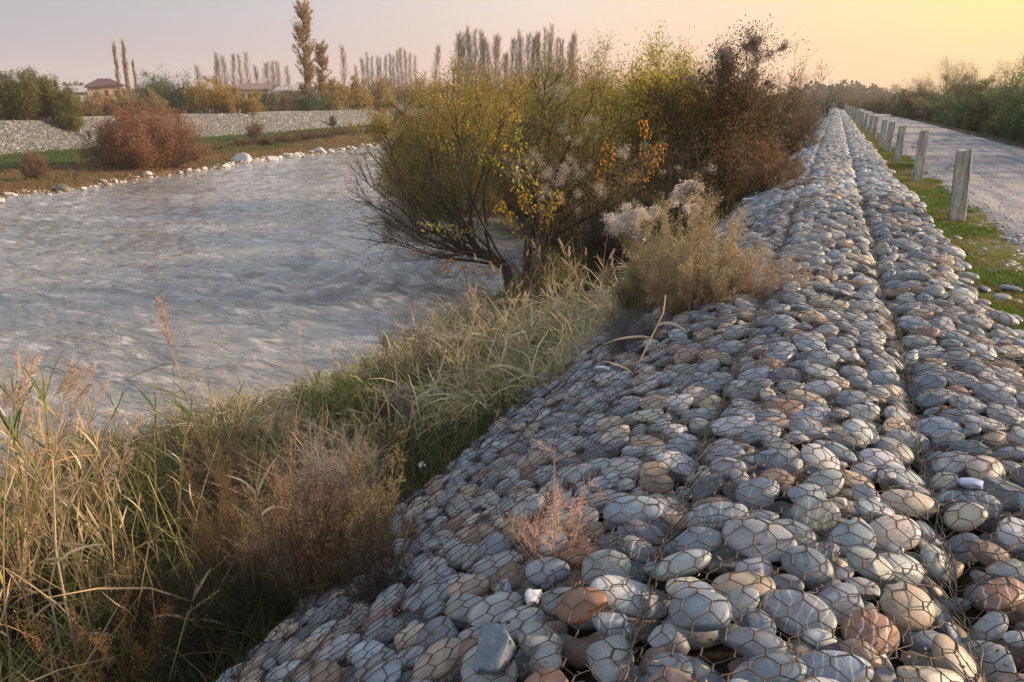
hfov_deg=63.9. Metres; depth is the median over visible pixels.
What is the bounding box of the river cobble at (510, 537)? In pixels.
[500,523,527,548]
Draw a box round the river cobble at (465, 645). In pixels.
[458,632,479,660]
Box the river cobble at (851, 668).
[799,650,873,681]
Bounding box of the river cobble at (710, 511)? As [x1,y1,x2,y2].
[685,502,748,531]
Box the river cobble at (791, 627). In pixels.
[761,590,836,638]
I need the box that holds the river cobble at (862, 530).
[828,520,875,558]
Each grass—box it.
[0,123,510,195]
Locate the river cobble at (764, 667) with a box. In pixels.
[732,653,806,681]
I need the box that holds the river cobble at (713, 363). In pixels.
[695,358,721,375]
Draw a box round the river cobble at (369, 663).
[354,649,396,681]
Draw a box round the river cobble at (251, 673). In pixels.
[239,669,263,681]
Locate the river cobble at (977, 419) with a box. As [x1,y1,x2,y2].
[960,415,1005,433]
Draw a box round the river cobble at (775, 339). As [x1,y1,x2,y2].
[760,337,791,350]
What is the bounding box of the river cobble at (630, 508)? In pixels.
[603,495,662,526]
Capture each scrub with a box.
[72,93,88,115]
[80,93,106,116]
[88,90,120,115]
[107,90,138,114]
[121,97,148,113]
[136,87,169,114]
[476,113,589,251]
[528,126,658,252]
[559,176,650,281]
[580,107,721,245]
[611,119,740,265]
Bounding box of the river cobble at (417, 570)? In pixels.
[407,555,427,579]
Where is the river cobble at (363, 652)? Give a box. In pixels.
[350,640,386,668]
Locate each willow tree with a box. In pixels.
[361,70,467,204]
[385,51,524,220]
[431,58,536,205]
[457,31,623,239]
[529,26,629,136]
[560,31,638,221]
[564,27,693,233]
[616,20,710,119]
[619,55,749,220]
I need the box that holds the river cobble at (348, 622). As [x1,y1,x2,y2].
[330,618,356,634]
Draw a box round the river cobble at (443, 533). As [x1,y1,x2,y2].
[431,529,454,538]
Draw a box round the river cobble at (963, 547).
[946,533,978,553]
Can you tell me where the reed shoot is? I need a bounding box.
[226,458,288,617]
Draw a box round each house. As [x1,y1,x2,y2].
[59,86,88,100]
[84,83,106,104]
[86,78,124,101]
[219,84,233,93]
[237,83,271,111]
[273,86,300,96]
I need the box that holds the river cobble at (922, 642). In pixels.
[914,630,940,652]
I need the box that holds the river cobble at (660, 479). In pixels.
[638,473,673,493]
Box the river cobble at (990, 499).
[944,489,1001,522]
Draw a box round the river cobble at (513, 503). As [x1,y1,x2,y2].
[504,496,524,515]
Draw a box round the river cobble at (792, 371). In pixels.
[768,368,804,383]
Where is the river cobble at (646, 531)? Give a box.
[623,519,665,546]
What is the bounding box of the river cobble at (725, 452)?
[705,445,745,461]
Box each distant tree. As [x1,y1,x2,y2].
[804,89,833,113]
[819,82,857,105]
[834,77,851,103]
[847,84,868,102]
[864,87,887,100]
[880,88,893,98]
[886,80,901,96]
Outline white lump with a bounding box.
[525,588,542,605]
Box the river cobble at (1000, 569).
[987,559,1023,583]
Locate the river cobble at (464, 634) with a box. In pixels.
[458,627,479,640]
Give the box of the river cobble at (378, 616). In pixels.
[362,607,393,632]
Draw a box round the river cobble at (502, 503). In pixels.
[486,494,516,525]
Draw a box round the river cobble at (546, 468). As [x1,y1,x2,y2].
[535,465,556,483]
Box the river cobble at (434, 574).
[421,566,456,588]
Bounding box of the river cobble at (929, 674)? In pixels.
[897,666,963,681]
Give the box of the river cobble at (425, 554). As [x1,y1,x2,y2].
[421,551,433,557]
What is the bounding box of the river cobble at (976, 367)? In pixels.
[964,364,995,377]
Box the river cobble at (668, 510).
[655,496,688,525]
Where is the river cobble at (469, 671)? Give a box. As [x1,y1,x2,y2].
[460,645,517,681]
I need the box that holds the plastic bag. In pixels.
[955,478,983,488]
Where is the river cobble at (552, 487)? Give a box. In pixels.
[538,482,563,497]
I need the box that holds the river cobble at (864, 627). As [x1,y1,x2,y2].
[841,610,899,654]
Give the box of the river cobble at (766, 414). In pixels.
[755,409,786,422]
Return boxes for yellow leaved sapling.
[418,109,668,294]
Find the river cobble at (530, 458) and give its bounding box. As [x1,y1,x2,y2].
[516,447,556,471]
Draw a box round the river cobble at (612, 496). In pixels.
[606,493,628,501]
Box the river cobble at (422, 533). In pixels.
[395,528,424,537]
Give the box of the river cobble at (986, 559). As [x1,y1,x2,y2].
[968,539,1012,566]
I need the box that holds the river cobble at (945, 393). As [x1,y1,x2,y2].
[935,389,958,402]
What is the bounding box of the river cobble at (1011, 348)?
[994,345,1023,359]
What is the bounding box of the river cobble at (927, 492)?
[909,487,935,520]
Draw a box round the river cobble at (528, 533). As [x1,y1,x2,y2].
[525,518,563,547]
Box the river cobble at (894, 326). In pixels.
[867,313,896,330]
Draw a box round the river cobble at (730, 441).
[702,439,733,461]
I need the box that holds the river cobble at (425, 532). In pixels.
[424,517,448,533]
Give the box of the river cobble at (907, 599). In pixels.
[880,582,935,631]
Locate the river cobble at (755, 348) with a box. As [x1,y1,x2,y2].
[741,346,768,358]
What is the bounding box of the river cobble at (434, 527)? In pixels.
[427,520,442,535]
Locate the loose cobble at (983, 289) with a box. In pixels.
[978,286,990,292]
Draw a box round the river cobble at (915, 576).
[881,553,923,585]
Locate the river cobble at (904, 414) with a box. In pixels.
[884,406,917,428]
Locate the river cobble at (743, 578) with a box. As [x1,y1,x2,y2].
[711,571,776,599]
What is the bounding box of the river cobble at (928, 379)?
[908,374,946,397]
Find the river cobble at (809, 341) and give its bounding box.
[795,338,825,352]
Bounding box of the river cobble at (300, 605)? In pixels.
[294,595,316,612]
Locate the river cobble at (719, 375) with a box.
[708,372,736,392]
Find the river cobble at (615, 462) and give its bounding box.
[600,456,642,480]
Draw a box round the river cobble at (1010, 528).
[996,517,1023,552]
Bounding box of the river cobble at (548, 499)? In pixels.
[545,489,566,508]
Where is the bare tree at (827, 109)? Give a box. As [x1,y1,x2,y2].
[815,77,842,118]
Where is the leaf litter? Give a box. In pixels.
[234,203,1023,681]
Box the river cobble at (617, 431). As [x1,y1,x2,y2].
[600,425,629,443]
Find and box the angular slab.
[473,622,516,675]
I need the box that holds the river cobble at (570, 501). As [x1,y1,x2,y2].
[543,497,580,518]
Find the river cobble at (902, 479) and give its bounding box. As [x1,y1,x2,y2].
[885,465,934,497]
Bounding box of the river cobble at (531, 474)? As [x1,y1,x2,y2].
[520,465,540,481]
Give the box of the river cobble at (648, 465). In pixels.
[639,461,667,477]
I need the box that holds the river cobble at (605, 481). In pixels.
[587,474,619,492]
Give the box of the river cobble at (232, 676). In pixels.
[216,661,248,681]
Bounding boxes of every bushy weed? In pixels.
[284,368,383,433]
[350,327,430,402]
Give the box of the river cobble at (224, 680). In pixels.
[217,678,233,681]
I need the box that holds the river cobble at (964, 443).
[948,439,991,456]
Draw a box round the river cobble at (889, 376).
[867,370,898,385]
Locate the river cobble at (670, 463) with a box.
[655,451,699,476]
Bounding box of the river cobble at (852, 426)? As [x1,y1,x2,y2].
[843,419,872,444]
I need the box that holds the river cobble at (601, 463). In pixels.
[583,458,608,472]
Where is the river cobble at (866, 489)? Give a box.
[851,482,880,501]
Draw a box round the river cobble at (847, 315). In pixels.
[837,311,863,321]
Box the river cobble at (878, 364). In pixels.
[868,357,895,371]
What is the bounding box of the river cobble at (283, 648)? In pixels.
[277,638,299,664]
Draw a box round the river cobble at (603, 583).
[590,575,665,619]
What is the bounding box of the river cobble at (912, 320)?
[897,316,930,331]
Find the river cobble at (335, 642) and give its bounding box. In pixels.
[316,634,359,665]
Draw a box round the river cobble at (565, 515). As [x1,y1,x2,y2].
[547,512,570,530]
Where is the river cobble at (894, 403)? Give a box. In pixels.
[886,396,911,412]
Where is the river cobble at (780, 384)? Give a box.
[777,380,791,393]
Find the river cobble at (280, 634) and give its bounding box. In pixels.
[264,619,293,640]
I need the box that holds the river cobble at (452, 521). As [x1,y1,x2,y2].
[442,512,475,532]
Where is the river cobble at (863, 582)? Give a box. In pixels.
[845,577,879,599]
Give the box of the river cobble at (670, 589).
[666,577,698,597]
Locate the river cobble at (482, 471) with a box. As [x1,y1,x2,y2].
[476,466,490,486]
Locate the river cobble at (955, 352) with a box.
[940,350,969,367]
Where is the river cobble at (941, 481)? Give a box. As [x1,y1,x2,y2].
[928,472,958,492]
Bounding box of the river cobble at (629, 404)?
[610,398,642,417]
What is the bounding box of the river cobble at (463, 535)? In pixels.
[453,525,475,543]
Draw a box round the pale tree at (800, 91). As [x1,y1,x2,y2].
[772,40,836,142]
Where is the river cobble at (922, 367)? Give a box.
[913,362,944,375]
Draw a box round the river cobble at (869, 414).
[845,404,879,421]
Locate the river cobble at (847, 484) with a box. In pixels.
[837,469,874,488]
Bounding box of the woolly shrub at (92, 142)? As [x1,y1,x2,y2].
[70,123,118,164]
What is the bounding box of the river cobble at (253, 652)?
[246,641,266,659]
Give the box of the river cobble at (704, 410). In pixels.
[681,408,719,421]
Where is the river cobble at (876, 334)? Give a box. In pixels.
[855,331,885,346]
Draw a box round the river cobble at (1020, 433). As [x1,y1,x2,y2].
[1008,426,1023,447]
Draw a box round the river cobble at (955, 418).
[938,408,979,427]
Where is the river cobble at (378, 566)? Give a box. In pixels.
[371,558,395,577]
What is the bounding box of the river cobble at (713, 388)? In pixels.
[690,380,723,392]
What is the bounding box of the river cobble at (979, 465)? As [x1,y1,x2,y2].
[966,455,1005,478]
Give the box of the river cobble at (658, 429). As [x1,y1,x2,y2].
[649,419,670,433]
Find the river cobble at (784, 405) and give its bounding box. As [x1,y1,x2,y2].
[761,398,803,416]
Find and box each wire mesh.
[214,331,610,681]
[283,197,799,681]
[610,190,977,681]
[861,194,1023,681]
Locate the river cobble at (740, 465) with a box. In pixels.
[709,457,746,481]
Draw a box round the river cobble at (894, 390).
[882,384,909,404]
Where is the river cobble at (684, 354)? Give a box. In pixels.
[674,348,699,364]
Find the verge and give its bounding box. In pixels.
[847,114,1023,375]
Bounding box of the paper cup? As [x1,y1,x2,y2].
[419,462,427,471]
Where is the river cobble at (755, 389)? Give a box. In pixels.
[731,381,769,401]
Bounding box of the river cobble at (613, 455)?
[581,445,621,460]
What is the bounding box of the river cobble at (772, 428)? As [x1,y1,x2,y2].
[742,421,783,446]
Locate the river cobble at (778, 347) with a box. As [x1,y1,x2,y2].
[769,341,798,356]
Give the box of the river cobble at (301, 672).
[292,665,311,681]
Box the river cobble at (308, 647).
[291,636,324,660]
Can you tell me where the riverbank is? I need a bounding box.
[0,107,527,197]
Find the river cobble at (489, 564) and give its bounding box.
[472,550,523,583]
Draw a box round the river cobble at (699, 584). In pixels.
[675,581,714,595]
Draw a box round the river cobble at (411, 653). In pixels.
[394,645,425,670]
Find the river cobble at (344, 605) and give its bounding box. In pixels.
[329,596,354,620]
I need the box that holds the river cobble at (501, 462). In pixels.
[491,457,515,470]
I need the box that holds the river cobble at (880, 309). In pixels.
[875,303,892,320]
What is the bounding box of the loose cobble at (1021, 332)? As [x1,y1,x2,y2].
[1013,329,1023,339]
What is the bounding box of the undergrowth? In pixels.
[0,123,810,681]
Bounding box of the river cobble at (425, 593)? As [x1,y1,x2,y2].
[408,583,449,613]
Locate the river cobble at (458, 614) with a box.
[445,593,482,624]
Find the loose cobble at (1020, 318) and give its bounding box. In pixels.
[1011,314,1023,321]
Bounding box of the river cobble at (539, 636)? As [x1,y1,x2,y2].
[517,621,562,658]
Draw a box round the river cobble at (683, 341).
[665,340,692,355]
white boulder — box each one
[1,192,14,194]
[231,152,251,162]
[252,159,264,161]
[267,156,278,159]
[314,147,326,152]
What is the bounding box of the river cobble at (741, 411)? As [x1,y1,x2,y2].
[732,407,758,419]
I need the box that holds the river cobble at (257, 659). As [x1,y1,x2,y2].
[240,652,268,679]
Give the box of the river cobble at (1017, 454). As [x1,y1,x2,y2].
[990,447,1023,462]
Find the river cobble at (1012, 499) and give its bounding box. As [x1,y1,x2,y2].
[976,476,1023,511]
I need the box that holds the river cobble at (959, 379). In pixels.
[941,371,978,390]
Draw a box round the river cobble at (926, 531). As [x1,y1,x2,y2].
[915,520,950,556]
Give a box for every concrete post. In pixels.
[857,110,861,124]
[860,112,864,126]
[863,113,868,128]
[867,115,873,133]
[871,116,878,139]
[878,119,887,146]
[883,121,895,151]
[893,125,906,161]
[911,131,929,181]
[946,149,972,220]
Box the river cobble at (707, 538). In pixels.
[670,527,723,553]
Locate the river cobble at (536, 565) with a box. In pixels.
[525,557,569,585]
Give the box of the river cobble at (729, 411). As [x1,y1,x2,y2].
[719,408,735,418]
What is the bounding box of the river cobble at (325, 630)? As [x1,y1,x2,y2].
[309,620,337,637]
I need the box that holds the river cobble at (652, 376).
[642,372,662,386]
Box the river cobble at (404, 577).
[377,565,409,586]
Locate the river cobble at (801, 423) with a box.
[787,417,827,442]
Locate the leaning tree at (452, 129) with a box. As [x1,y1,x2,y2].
[328,43,671,292]
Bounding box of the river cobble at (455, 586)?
[447,574,489,597]
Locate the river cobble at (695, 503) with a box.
[692,497,731,508]
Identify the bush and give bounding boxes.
[0,69,22,119]
[0,70,15,119]
[0,71,18,119]
[1,66,41,119]
[14,64,50,119]
[18,65,52,118]
[38,73,64,119]
[42,73,73,116]
[48,85,86,131]
[81,89,97,103]
[82,94,111,115]
[115,88,152,113]
[131,73,171,113]
[134,61,198,113]
[178,74,231,113]
[204,143,223,149]
[207,82,263,115]
[228,138,252,145]
[243,113,264,139]
[252,88,272,111]
[252,134,279,144]
[265,88,286,110]
[269,132,303,142]
[281,86,302,110]
[292,129,319,139]
[293,92,322,110]
[307,127,338,137]
[315,92,336,110]
[318,76,355,109]
[328,113,336,126]
[328,124,354,134]
[343,74,374,109]
[349,123,370,132]
[367,73,406,114]
[387,79,411,107]
[387,82,418,131]
[405,78,435,107]
[420,74,459,107]
[478,72,509,101]
[494,66,522,106]
[520,78,547,113]
[533,246,601,305]
[565,69,586,100]
[716,218,822,303]
[773,170,814,191]
[799,91,822,122]
[835,96,855,109]
[850,97,867,108]
[860,94,884,110]
[867,94,897,113]
[883,86,916,116]
[894,74,936,97]
[897,91,932,119]
[907,56,973,104]
[924,110,943,120]
[926,89,944,106]
[927,92,954,120]
[929,113,939,121]
[931,86,975,115]
[932,103,958,123]
[933,108,949,124]
[934,59,996,114]
[943,58,1023,122]
[944,112,960,126]
[946,87,991,124]
[949,88,1001,128]
[955,74,996,99]
[960,103,991,132]
[965,83,1018,126]
[980,105,1016,136]
[980,113,1000,134]
[984,59,1023,139]
[986,52,1023,106]
[992,100,1020,122]
[994,89,1019,115]
[997,110,1019,141]
[1006,105,1023,141]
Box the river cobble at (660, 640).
[647,624,676,647]
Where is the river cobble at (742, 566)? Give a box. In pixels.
[735,558,772,574]
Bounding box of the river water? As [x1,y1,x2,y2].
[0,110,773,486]
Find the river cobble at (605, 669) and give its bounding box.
[586,634,633,681]
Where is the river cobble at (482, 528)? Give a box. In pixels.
[466,524,496,545]
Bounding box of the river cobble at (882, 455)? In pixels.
[858,448,904,472]
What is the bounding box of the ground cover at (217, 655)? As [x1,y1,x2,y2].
[4,376,516,681]
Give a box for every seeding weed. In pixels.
[186,401,282,504]
[392,305,469,378]
[435,274,507,333]
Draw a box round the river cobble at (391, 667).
[366,659,402,681]
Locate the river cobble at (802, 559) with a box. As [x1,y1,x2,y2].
[781,546,833,585]
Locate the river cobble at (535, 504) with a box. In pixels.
[508,494,545,523]
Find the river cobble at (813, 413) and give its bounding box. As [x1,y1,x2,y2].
[788,407,830,426]
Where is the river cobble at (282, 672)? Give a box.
[275,660,311,681]
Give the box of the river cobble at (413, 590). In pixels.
[406,578,422,597]
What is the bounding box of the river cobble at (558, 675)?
[524,667,568,681]
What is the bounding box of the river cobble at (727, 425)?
[710,416,756,437]
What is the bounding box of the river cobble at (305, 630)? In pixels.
[293,621,321,641]
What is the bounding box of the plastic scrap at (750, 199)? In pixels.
[742,198,755,200]
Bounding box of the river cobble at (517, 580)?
[491,563,525,591]
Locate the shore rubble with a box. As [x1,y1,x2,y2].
[0,140,393,198]
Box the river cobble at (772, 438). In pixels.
[760,434,805,466]
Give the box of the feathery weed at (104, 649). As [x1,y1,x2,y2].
[8,542,206,681]
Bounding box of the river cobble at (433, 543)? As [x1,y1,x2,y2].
[426,536,452,550]
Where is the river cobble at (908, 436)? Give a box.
[885,429,932,453]
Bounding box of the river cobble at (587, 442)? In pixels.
[583,432,605,449]
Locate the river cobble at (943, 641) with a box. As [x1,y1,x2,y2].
[931,634,982,681]
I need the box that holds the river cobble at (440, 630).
[416,616,458,649]
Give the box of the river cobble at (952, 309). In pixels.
[941,307,964,326]
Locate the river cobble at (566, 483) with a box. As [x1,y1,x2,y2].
[547,464,575,488]
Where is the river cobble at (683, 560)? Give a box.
[652,549,711,580]
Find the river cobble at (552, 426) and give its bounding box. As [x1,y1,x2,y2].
[545,420,562,429]
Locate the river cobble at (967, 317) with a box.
[958,314,991,328]
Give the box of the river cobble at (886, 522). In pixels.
[869,514,920,550]
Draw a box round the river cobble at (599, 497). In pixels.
[585,489,616,510]
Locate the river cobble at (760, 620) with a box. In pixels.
[746,606,775,634]
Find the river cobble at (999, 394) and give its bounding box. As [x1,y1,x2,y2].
[971,382,1019,407]
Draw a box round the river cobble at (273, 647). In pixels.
[255,638,284,669]
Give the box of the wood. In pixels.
[2,80,995,106]
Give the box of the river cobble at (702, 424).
[689,418,715,438]
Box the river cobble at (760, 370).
[737,366,771,382]
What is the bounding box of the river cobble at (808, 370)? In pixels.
[804,364,839,379]
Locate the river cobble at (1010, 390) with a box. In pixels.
[988,381,1016,396]
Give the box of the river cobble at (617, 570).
[581,550,631,586]
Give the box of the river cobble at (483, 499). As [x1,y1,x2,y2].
[478,492,500,508]
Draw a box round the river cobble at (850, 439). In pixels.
[828,431,866,451]
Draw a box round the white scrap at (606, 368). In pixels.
[595,366,611,370]
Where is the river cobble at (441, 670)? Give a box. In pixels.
[412,637,461,680]
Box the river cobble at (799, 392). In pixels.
[785,389,826,407]
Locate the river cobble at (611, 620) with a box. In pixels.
[592,612,637,640]
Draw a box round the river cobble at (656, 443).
[629,435,665,455]
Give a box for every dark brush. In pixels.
[0,523,107,650]
[83,521,217,677]
[143,553,287,681]
[196,540,307,670]
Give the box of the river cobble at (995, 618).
[970,611,1008,641]
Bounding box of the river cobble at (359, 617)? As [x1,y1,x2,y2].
[346,599,370,628]
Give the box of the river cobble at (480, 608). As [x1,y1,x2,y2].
[468,591,522,626]
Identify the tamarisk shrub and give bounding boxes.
[16,148,50,179]
[71,89,222,169]
[158,427,250,528]
[172,425,287,597]
[216,409,340,614]
[257,399,387,606]
[313,423,427,590]
[597,184,689,329]
[622,170,775,332]
[735,139,808,196]
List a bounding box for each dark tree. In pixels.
[633,13,813,220]
[751,68,829,157]
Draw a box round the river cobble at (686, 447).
[665,434,696,455]
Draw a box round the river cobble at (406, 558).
[398,552,413,565]
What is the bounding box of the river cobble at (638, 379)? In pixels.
[632,371,656,386]
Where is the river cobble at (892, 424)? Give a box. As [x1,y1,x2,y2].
[883,417,910,433]
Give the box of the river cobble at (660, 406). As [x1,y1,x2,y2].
[640,396,667,410]
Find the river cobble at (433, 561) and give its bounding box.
[421,557,447,575]
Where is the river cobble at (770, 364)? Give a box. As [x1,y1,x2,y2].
[754,357,785,369]
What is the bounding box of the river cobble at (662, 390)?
[646,386,678,396]
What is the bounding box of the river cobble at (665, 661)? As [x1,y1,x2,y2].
[646,652,694,678]
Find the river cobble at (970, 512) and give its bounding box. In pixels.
[943,503,987,531]
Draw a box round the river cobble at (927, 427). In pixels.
[912,416,962,442]
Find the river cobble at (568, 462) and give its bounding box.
[556,458,584,471]
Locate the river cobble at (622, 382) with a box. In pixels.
[607,379,632,389]
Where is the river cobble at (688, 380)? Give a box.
[671,374,694,387]
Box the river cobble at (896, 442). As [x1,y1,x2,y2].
[876,437,913,465]
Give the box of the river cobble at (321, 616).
[308,602,330,623]
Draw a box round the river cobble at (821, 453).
[801,443,839,469]
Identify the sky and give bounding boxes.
[0,0,1023,103]
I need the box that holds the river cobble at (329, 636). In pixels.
[321,632,348,648]
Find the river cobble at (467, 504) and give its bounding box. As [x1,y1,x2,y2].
[458,498,484,512]
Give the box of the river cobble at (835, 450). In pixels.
[824,441,856,462]
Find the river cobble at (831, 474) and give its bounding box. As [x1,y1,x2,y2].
[803,469,843,498]
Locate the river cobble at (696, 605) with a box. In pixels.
[669,590,731,631]
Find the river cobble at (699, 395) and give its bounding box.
[682,386,710,407]
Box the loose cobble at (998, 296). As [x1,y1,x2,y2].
[992,293,1012,299]
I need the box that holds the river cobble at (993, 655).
[961,640,1016,679]
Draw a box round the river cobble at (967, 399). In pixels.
[949,395,986,413]
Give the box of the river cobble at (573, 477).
[566,464,600,484]
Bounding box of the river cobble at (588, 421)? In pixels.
[579,415,605,432]
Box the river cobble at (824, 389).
[803,380,840,396]
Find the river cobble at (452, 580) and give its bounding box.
[448,573,468,584]
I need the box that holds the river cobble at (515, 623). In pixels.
[501,605,544,642]
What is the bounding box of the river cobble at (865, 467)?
[850,461,876,480]
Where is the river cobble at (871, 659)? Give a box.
[838,638,881,669]
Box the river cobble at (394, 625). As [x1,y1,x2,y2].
[374,618,405,644]
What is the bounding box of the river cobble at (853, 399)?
[836,390,878,407]
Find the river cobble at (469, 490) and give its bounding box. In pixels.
[457,484,478,497]
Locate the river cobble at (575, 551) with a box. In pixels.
[559,539,599,564]
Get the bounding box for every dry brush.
[261,413,400,546]
[312,496,437,631]
[586,294,685,364]
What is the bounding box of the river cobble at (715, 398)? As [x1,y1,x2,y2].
[699,394,726,413]
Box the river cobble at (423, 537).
[409,534,431,555]
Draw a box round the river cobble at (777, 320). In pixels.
[771,314,798,328]
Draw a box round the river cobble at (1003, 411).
[986,404,1023,427]
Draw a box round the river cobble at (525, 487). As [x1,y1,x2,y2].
[507,485,529,494]
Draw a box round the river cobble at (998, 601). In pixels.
[977,577,1023,609]
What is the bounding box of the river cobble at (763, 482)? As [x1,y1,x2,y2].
[735,477,779,509]
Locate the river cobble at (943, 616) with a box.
[931,600,959,635]
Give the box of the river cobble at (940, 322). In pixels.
[931,317,955,328]
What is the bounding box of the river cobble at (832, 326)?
[814,324,838,334]
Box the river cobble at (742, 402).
[732,398,760,408]
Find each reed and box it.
[0,353,43,525]
[0,366,42,613]
[0,370,34,681]
[0,377,96,609]
[0,379,38,529]
[0,381,23,578]
[0,382,95,647]
[0,388,42,586]
[0,390,35,603]
[0,398,64,559]
[0,405,33,629]
[0,421,82,592]
[0,438,57,642]
[0,451,76,619]
[0,454,35,629]
[0,460,53,535]
[0,472,76,635]
[0,476,69,626]
[0,488,55,566]
[0,494,30,578]
[0,514,16,596]
[0,527,45,651]
[0,534,39,632]
[0,540,48,648]
[0,618,9,656]
[1,365,90,635]
[2,362,84,559]
[2,398,41,576]
[2,410,79,627]
[6,496,102,631]
[9,446,68,557]
[10,413,51,553]
[10,452,105,655]
[10,458,85,572]
[13,349,35,554]
[13,375,52,602]
[16,386,51,569]
[16,427,49,580]
[17,364,96,629]
[20,402,80,576]
[22,348,69,631]
[22,356,41,655]
[25,519,101,589]
[27,425,111,555]
[28,416,76,629]
[29,440,52,547]
[30,374,70,545]
[30,459,112,681]
[32,425,74,581]
[33,435,95,543]
[39,484,145,613]
[40,451,88,562]
[40,473,74,598]
[46,489,133,593]
[54,366,72,560]
[57,408,98,609]
[62,375,112,555]
[64,496,84,581]
[65,357,137,576]
[66,446,95,555]
[66,450,116,642]
[67,460,134,625]
[68,430,110,548]
[69,416,117,593]
[70,445,89,622]
[75,381,128,538]
[81,415,116,548]
[82,446,108,538]
[86,445,136,584]
[88,485,108,603]
[89,445,115,524]
[90,413,143,616]
[90,421,120,510]
[91,422,130,541]
[94,457,125,630]
[100,447,138,609]
[101,440,142,554]
[102,449,156,561]
[104,410,154,487]
[108,445,170,589]
[112,296,220,495]
[116,410,164,481]
[123,484,162,531]
[134,380,169,563]
[151,379,193,457]
[151,568,228,677]
[163,390,201,545]
[166,422,193,557]
[172,358,186,455]
[179,444,217,585]
[203,373,214,437]
[221,400,234,433]
[227,397,243,433]
[230,380,260,434]
[279,371,303,407]
[295,326,310,411]
[400,506,414,554]
[428,341,462,374]
[446,331,464,390]
[450,323,474,392]
[453,353,466,420]
[460,331,485,422]
[462,348,497,417]
[463,283,484,336]
[463,317,478,363]
[463,323,476,416]
[465,316,478,360]
[467,307,482,347]
[468,282,480,341]
[468,283,481,352]
[469,254,486,326]
[469,369,488,392]
[474,289,484,342]
[475,337,506,404]
[476,294,485,331]
[488,261,519,322]
[490,265,500,321]
[501,323,511,355]
[505,338,530,388]
[511,273,526,319]
[512,293,522,332]
[513,335,532,381]
[520,267,536,336]
[524,317,545,364]
[525,323,554,376]
[526,310,551,348]
[529,297,546,332]
[530,239,556,300]
[537,259,553,300]
[540,287,556,345]
[541,318,563,377]
[543,306,555,340]
[545,335,596,374]
[547,284,572,349]
[552,282,584,371]
[557,325,572,377]
[558,240,577,287]
[559,269,572,317]
[562,258,599,325]
[563,271,578,329]
[568,246,585,336]
[568,312,583,366]
[570,279,586,343]
[572,242,577,289]
[575,248,586,313]
[583,315,593,345]
[592,249,614,329]
[595,234,607,285]
[601,263,622,322]
[604,295,686,378]
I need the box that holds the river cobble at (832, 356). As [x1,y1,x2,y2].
[806,350,838,367]
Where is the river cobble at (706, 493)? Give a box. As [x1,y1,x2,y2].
[689,474,724,501]
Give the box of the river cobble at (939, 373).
[914,371,945,379]
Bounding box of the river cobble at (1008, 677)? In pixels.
[996,673,1023,681]
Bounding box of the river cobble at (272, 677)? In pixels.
[266,666,278,680]
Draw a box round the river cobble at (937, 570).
[920,543,956,582]
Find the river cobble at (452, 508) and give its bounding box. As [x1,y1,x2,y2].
[448,496,473,517]
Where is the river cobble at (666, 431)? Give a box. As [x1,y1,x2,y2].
[663,423,687,438]
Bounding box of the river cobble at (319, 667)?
[308,659,341,681]
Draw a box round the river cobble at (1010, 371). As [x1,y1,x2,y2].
[993,368,1023,378]
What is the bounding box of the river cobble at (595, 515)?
[567,506,598,528]
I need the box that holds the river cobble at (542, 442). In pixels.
[528,438,553,452]
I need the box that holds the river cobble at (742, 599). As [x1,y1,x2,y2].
[724,588,759,621]
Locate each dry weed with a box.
[346,398,394,428]
[350,353,403,384]
[358,390,397,430]
[361,386,408,434]
[375,379,418,429]
[377,347,406,367]
[379,351,423,383]
[407,373,465,401]
[425,351,484,396]
[428,338,464,385]
[429,354,473,378]
[443,353,482,392]
[445,334,488,360]
[461,347,487,369]
[474,323,513,350]
[474,358,527,399]
[476,325,530,360]
[479,322,514,362]
[479,337,547,388]
[486,338,523,372]
[503,348,540,383]
[516,309,568,359]
[522,346,553,367]
[524,317,574,357]
[577,283,602,306]
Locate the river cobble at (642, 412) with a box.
[631,409,663,422]
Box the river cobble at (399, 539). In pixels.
[391,538,413,555]
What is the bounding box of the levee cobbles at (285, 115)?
[0,108,433,154]
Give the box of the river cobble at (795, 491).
[787,484,825,503]
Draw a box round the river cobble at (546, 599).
[535,587,571,617]
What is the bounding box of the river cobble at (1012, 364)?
[990,361,1023,374]
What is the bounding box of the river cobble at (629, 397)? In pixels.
[619,396,641,410]
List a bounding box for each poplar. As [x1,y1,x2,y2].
[111,40,120,93]
[120,38,130,95]
[131,58,138,99]
[193,64,203,111]
[213,51,223,83]
[213,59,219,87]
[219,53,229,82]
[229,52,238,97]
[236,53,244,82]
[242,51,252,82]
[253,64,259,82]
[260,61,272,92]
[267,59,277,100]
[273,60,281,88]
[282,66,291,85]
[290,0,318,109]
[312,39,331,96]
[338,44,349,92]
[353,65,360,107]
[359,57,366,108]
[364,51,371,108]
[368,54,375,87]
[375,55,379,96]
[377,57,382,81]
[382,55,388,88]
[387,52,393,88]
[391,55,396,86]
[395,50,400,86]
[397,46,405,88]
[403,48,408,85]
[406,53,414,94]
[413,54,418,85]
[431,44,442,97]
[452,30,462,95]
[456,38,466,91]
[457,31,468,91]
[464,25,471,89]
[466,32,475,92]
[470,27,480,86]
[476,28,483,89]
[479,32,485,91]
[479,36,490,88]
[485,40,492,89]
[489,32,499,84]
[492,34,504,93]
[500,51,509,84]
[505,52,511,86]
[507,38,515,85]
[510,35,519,83]
[516,27,522,85]
[517,35,526,84]
[522,30,531,109]
[527,35,535,84]
[530,37,540,88]
[534,30,545,88]
[535,30,541,78]
[541,27,549,98]
[545,31,552,95]
[547,24,555,87]
[552,37,560,84]
[557,38,563,93]
[559,37,565,88]
[564,38,572,87]
[567,28,575,92]
[568,33,579,97]
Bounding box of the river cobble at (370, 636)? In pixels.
[360,616,393,641]
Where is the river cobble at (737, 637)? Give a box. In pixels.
[725,627,786,658]

